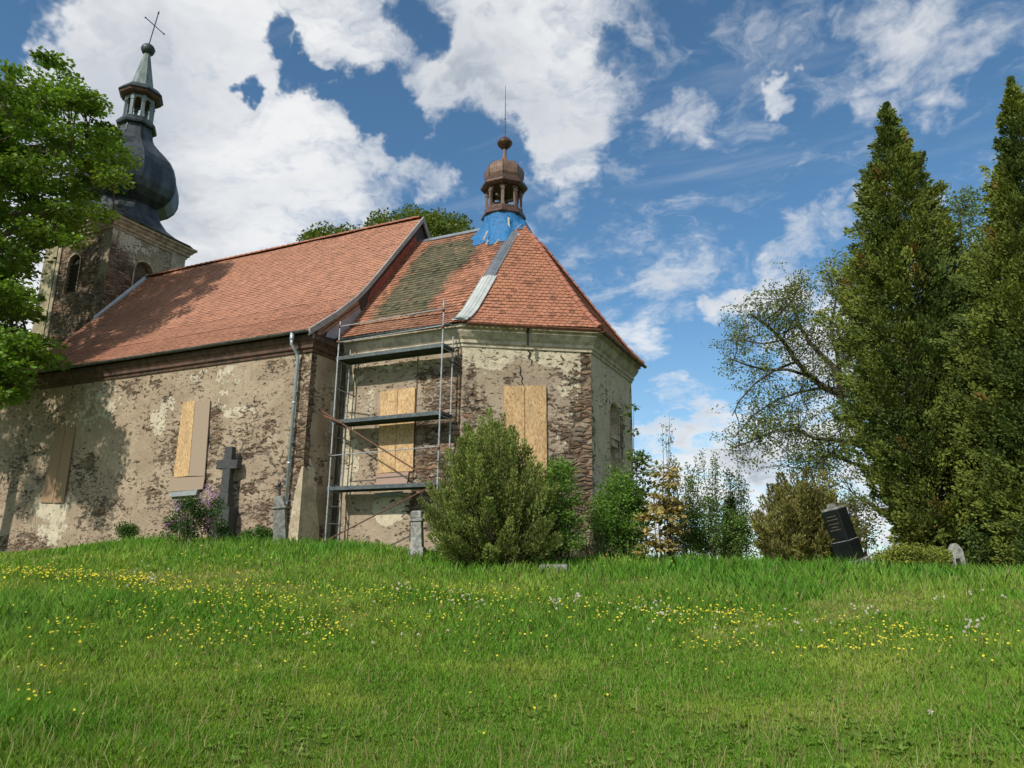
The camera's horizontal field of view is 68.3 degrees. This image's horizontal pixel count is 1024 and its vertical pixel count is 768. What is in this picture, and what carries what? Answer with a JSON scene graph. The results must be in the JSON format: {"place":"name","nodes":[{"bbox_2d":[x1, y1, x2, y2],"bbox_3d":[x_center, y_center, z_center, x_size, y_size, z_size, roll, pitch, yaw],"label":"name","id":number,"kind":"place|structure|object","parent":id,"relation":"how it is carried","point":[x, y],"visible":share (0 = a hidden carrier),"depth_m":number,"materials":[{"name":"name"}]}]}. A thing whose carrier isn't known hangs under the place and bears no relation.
{"place":"outdoors","nodes":[
{"label":"outdoors","id":0,"kind":"place"},
{"bbox_2d":[0,531,1023,767],"bbox_3d":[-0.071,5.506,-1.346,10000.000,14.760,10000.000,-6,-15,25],"label":"ground","id":1,"kind":"structure","parent":0,"point":[437,574],"depth_m":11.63,"materials":[{"name":"green plant"}]},
{"bbox_2d":[0,45,143,409],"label":"maple tree","id":2,"kind":"object","parent":1,"relation":"on","point":[22,166],"visible":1,"depth_m":31.04,"materials":[{"name":"green plant"}]},
{"bbox_2d":[111,519,142,539],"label":"leafy shrub","id":3,"kind":"object","parent":1,"relation":"on","point":[127,529],"visible":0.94,"depth_m":25.69,"materials":[{"name":"green plant"}]},
{"bbox_2d":[160,484,232,545],"bbox_3d":[-9.680,4.109,23.393,2.120,2.081,1.509,6,-15,-21],"label":"flowering plant","id":4,"kind":"object","parent":1,"relation":"on","point":[174,525],"visible":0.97,"depth_m":23.14,"materials":[{"name":"green plant"}]},
{"bbox_2d":[208,446,241,539],"bbox_3d":[-9.510,3.689,25.101,0.760,3.220,0.520,-2,-14,11],"label":"gravestone cross","id":5,"kind":"object","parent":1,"relation":"on","point":[229,464],"visible":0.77,"depth_m":25.09,"materials":[{"name":"grey stone"}]},
{"bbox_2d":[236,525,272,543],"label":"leafy plant","id":6,"kind":"object","parent":1,"relation":"on","point":[260,530],"visible":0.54,"depth_m":22.92,"materials":[{"name":"green plant"}]},
{"bbox_2d":[271,481,288,544],"bbox_3d":[-7.005,3.990,22.895,0.546,2.109,0.400,2,-14,-4],"label":"gravestone","id":7,"kind":"object","parent":1,"relation":"on","point":[279,508],"visible":0.91,"depth_m":22.75,"materials":[{"name":"stone"}]},
{"bbox_2d":[0,11,646,557],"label":"church","id":8,"kind":"structure","parent":1,"relation":"on","point":[160,395],"depth_m":27.38,"materials":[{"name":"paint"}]},
{"bbox_2d":[66,256,79,292],"bbox_3d":[-22.446,-5.660,38.875,1.000,2.300,0.219,-6,-15,25],"label":"louvre window","id":9,"kind":"structure","parent":8,"relation":"in","point":[75,267],"depth_m":38.86,"materials":[{"name":"brown wood"}]},
{"bbox_2d":[471,211,531,245],"bbox_3d":[-0.429,-5.934,29.977,2.461,1.690,1.822,0,-14,3],"label":"tarpaulin","id":10,"kind":"object","parent":8,"relation":"attached to","point":[496,227],"visible":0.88,"depth_m":29.68,"materials":[{"name":"blue plastic"}]},
{"bbox_2d":[296,203,474,240],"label":"maple tree","id":11,"kind":"object","parent":1,"relation":"on","point":[438,223],"visible":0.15,"depth_m":48.06,"materials":[{"name":"green plant"}]},
{"bbox_2d":[319,299,462,552],"bbox_3d":[-4.031,1.441,24.386,5.166,8.015,0.881,-6,-15,25],"label":"scaffold","id":12,"kind":"object","parent":1,"relation":"on","point":[403,353],"visible":0.88,"depth_m":24.42,"materials":[{"name":"metal"}]},
{"bbox_2d":[408,510,425,558],"bbox_3d":[-2.550,4.136,20.450,0.439,1.395,0.363,-1,-14,8],"label":"gravestone","id":13,"kind":"object","parent":1,"relation":"on","point":[416,520],"visible":0.81,"depth_m":20.35,"materials":[{"name":"grey stone"}]},
{"bbox_2d":[416,406,569,567],"bbox_3d":[-0.469,2.729,19.820,4.062,4.432,3.553,1,-14,-1],"label":"juniper bush","id":14,"kind":"object","parent":1,"relation":"on","point":[489,507],"visible":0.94,"depth_m":18.65,"materials":[{"name":"green plant"}]},
{"bbox_2d":[2,545,1019,750],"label":"buttercups","id":15,"kind":"object","parent":1,"relation":"on","point":[280,605],"visible":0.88,"depth_m":11.86,"materials":[{"name":"yellow plant"}]},
{"bbox_2d":[0,541,1023,767],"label":"dry stalks","id":16,"kind":"object","parent":1,"relation":"on","point":[597,761],"visible":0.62,"depth_m":6.35,"materials":[{"name":"beige plant"}]},
{"bbox_2d":[1,554,1023,767],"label":"meadow weeds","id":17,"kind":"object","parent":1,"relation":"on","point":[795,725],"visible":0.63,"depth_m":6.17,"materials":[{"name":"green plant"}]},
{"bbox_2d":[539,564,567,572],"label":"grave slab","id":18,"kind":"structure","parent":1,"relation":"on","point":[563,566],"depth_m":17.85,"materials":[{"name":"grey stone"}]},
{"bbox_2d":[535,455,590,562],"bbox_3d":[1.281,3.285,19.498,1.540,3.024,1.892,-2,-14,9],"label":"leafy shrub","id":19,"kind":"object","parent":1,"relation":"on","point":[559,468],"visible":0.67,"depth_m":19.22,"materials":[{"name":"green plant"}]},
{"bbox_2d":[127,560,1006,740],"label":"dandelion clocks","id":20,"kind":"object","parent":1,"relation":"on","point":[577,595],"visible":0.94,"depth_m":12.32,"materials":[{"name":"white plant"}]},
{"bbox_2d":[576,527,616,558],"bbox_3d":[2.261,4.395,20.383,1.226,1.069,1.196,1,-14,-1],"label":"bush","id":21,"kind":"object","parent":1,"relation":"on","point":[600,546],"depth_m":20.22,"materials":[{"name":"green plant"}]},
{"bbox_2d":[582,459,658,561],"bbox_3d":[2.974,3.619,21.051,2.095,2.799,2.396,-2,-14,9],"label":"leafy shrub","id":22,"kind":"object","parent":1,"relation":"on","point":[607,518],"visible":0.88,"depth_m":20.54,"materials":[{"name":"green plant"}]},
{"bbox_2d":[619,403,659,557],"bbox_3d":[3.602,2.788,21.219,1.142,4.459,1.263,0,-14,2],"label":"maple sapling","id":23,"kind":"object","parent":1,"relation":"on","point":[640,455],"visible":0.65,"depth_m":21.27,"materials":[{"name":"green plant"}]},
{"bbox_2d":[632,461,690,563],"bbox_3d":[3.901,3.415,19.995,1.624,2.836,1.590,0,-14,4],"label":"young maple","id":24,"kind":"object","parent":1,"relation":"on","point":[669,506],"visible":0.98,"depth_m":19.77,"materials":[{"name":"yellow plant"}]},
{"bbox_2d":[655,419,682,555],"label":"aspen sapling","id":25,"kind":"object","parent":1,"relation":"on","point":[668,443],"visible":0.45,"depth_m":20.92,"materials":[{"name":"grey plant"}]},
{"bbox_2d":[650,457,709,557],"bbox_3d":[4.741,3.649,21.258,1.755,3.420,1.413,5,-14,-15],"label":"aspen sapling","id":26,"kind":"object","parent":1,"relation":"on","point":[688,490],"visible":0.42,"depth_m":21.13,"materials":[{"name":"green plant"}]},
{"bbox_2d":[678,456,717,556],"bbox_3d":[5.071,3.708,21.489,1.298,3.374,1.320,14,-19,-42],"label":"aspen sapling","id":27,"kind":"object","parent":1,"relation":"on","point":[693,485],"visible":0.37,"depth_m":21.59,"materials":[{"name":"green plant"}]},
{"bbox_2d":[689,448,737,557],"bbox_3d":[5.502,3.567,20.937,1.451,3.583,1.651,-6,-15,25],"label":"aspen sapling","id":28,"kind":"object","parent":1,"relation":"on","point":[715,474],"visible":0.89,"depth_m":20.87,"materials":[{"name":"green plant"}]},
{"bbox_2d":[672,490,760,559],"bbox_3d":[5.648,4.045,21.110,2.576,2.054,1.989,-3,-14,13],"label":"leafy shrub","id":29,"kind":"object","parent":1,"relation":"on","point":[702,533],"visible":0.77,"depth_m":20.74,"materials":[{"name":"green plant"}]},
{"bbox_2d":[714,465,741,552],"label":"aspen sapling","id":30,"kind":"object","parent":1,"relation":"on","point":[728,479],"visible":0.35,"depth_m":22.28,"materials":[{"name":"green plant"}]},
{"bbox_2d":[721,491,739,559],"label":"columnar conifer","id":31,"kind":"object","parent":1,"relation":"on","point":[732,501],"visible":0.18,"depth_m":21.79,"materials":[{"name":"green plant"}]},
{"bbox_2d":[725,469,759,558],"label":"aspen sapling","id":32,"kind":"object","parent":1,"relation":"on","point":[741,500],"visible":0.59,"depth_m":21.17,"materials":[{"name":"green plant"}]},
{"bbox_2d":[700,239,907,527],"bbox_3d":[11.041,-0.099,28.546,7.760,13.180,7.045,-6,-15,25],"label":"deciduous tree","id":33,"kind":"object","parent":1,"relation":"on","point":[837,391],"visible":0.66,"depth_m":28.02,"materials":[{"name":"green plant"}]},
{"bbox_2d":[747,466,868,563],"bbox_3d":[7.723,3.543,19.809,2.990,2.828,2.678,-6,-15,25],"label":"juniper bush","id":34,"kind":"object","parent":1,"relation":"on","point":[796,528],"visible":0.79,"depth_m":19.16,"materials":[{"name":"green plant"}]},
{"bbox_2d":[821,503,870,563],"bbox_3d":[8.205,3.824,18.463,0.902,1.795,0.771,11,-17,-36],"label":"gravestone","id":35,"kind":"object","parent":1,"relation":"on","point":[845,542],"visible":0.81,"depth_m":18.34,"materials":[{"name":"black stone"}]},
{"bbox_2d":[836,487,884,555],"bbox_3d":[9.902,4.226,21.504,1.416,2.583,2.099,-6,-15,25],"label":"leafy shrub","id":36,"kind":"object","parent":1,"relation":"on","point":[853,506],"visible":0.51,"depth_m":21.25,"materials":[{"name":"green plant"}]},
{"bbox_2d":[809,100,1008,567],"bbox_3d":[11.857,-1.645,22.688,5.324,15.238,5.307,-6,-15,25],"label":"thuja tree","id":37,"kind":"object","parent":1,"relation":"on","point":[922,250],"visible":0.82,"depth_m":21.55,"materials":[{"name":"green plant"}]},
{"bbox_2d":[867,541,954,570],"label":"juniper","id":38,"kind":"object","parent":1,"relation":"on","point":[908,553],"visible":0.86,"depth_m":17.72,"materials":[{"name":"green plant"}]},
{"bbox_2d":[915,184,989,305],"bbox_3d":[19.137,0.267,31.419,4.169,19.750,5.777,-6,-15,25],"label":"deciduous tree","id":39,"kind":"object","parent":1,"relation":"on","point":[966,204],"visible":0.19,"depth_m":32.24,"materials":[{"name":"green plant"}]},
{"bbox_2d":[947,543,965,567],"bbox_3d":[10.711,4.235,18.125,0.379,0.810,0.226,3,-14,-10],"label":"gravestone","id":40,"kind":"object","parent":1,"relation":"on","point":[957,550],"visible":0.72,"depth_m":18.09,"materials":[{"name":"grey stone"}]},
{"bbox_2d":[893,266,1023,570],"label":"thuja tree","id":41,"kind":"object","parent":1,"relation":"on","point":[948,491],"visible":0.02,"depth_m":21.27,"materials":[{"name":"green plant"}]},
{"bbox_2d":[925,75,1023,567],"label":"thuja tree","id":42,"kind":"object","parent":1,"relation":"on","point":[1002,244],"visible":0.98,"depth_m":19.29,"materials":[{"name":"green plant"}]},
{"bbox_2d":[957,512,1023,567],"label":"leafy shrub","id":43,"kind":"object","parent":1,"relation":"on","point":[977,535],"visible":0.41,"depth_m":19.25,"materials":[{"name":"green plant"}]},
{"bbox_2d":[0,0,1023,559],"label":"sky","id":44,"kind":"structure","parent":0,"point":[669,153],"materials":[{"name":"blue"}]}
]}

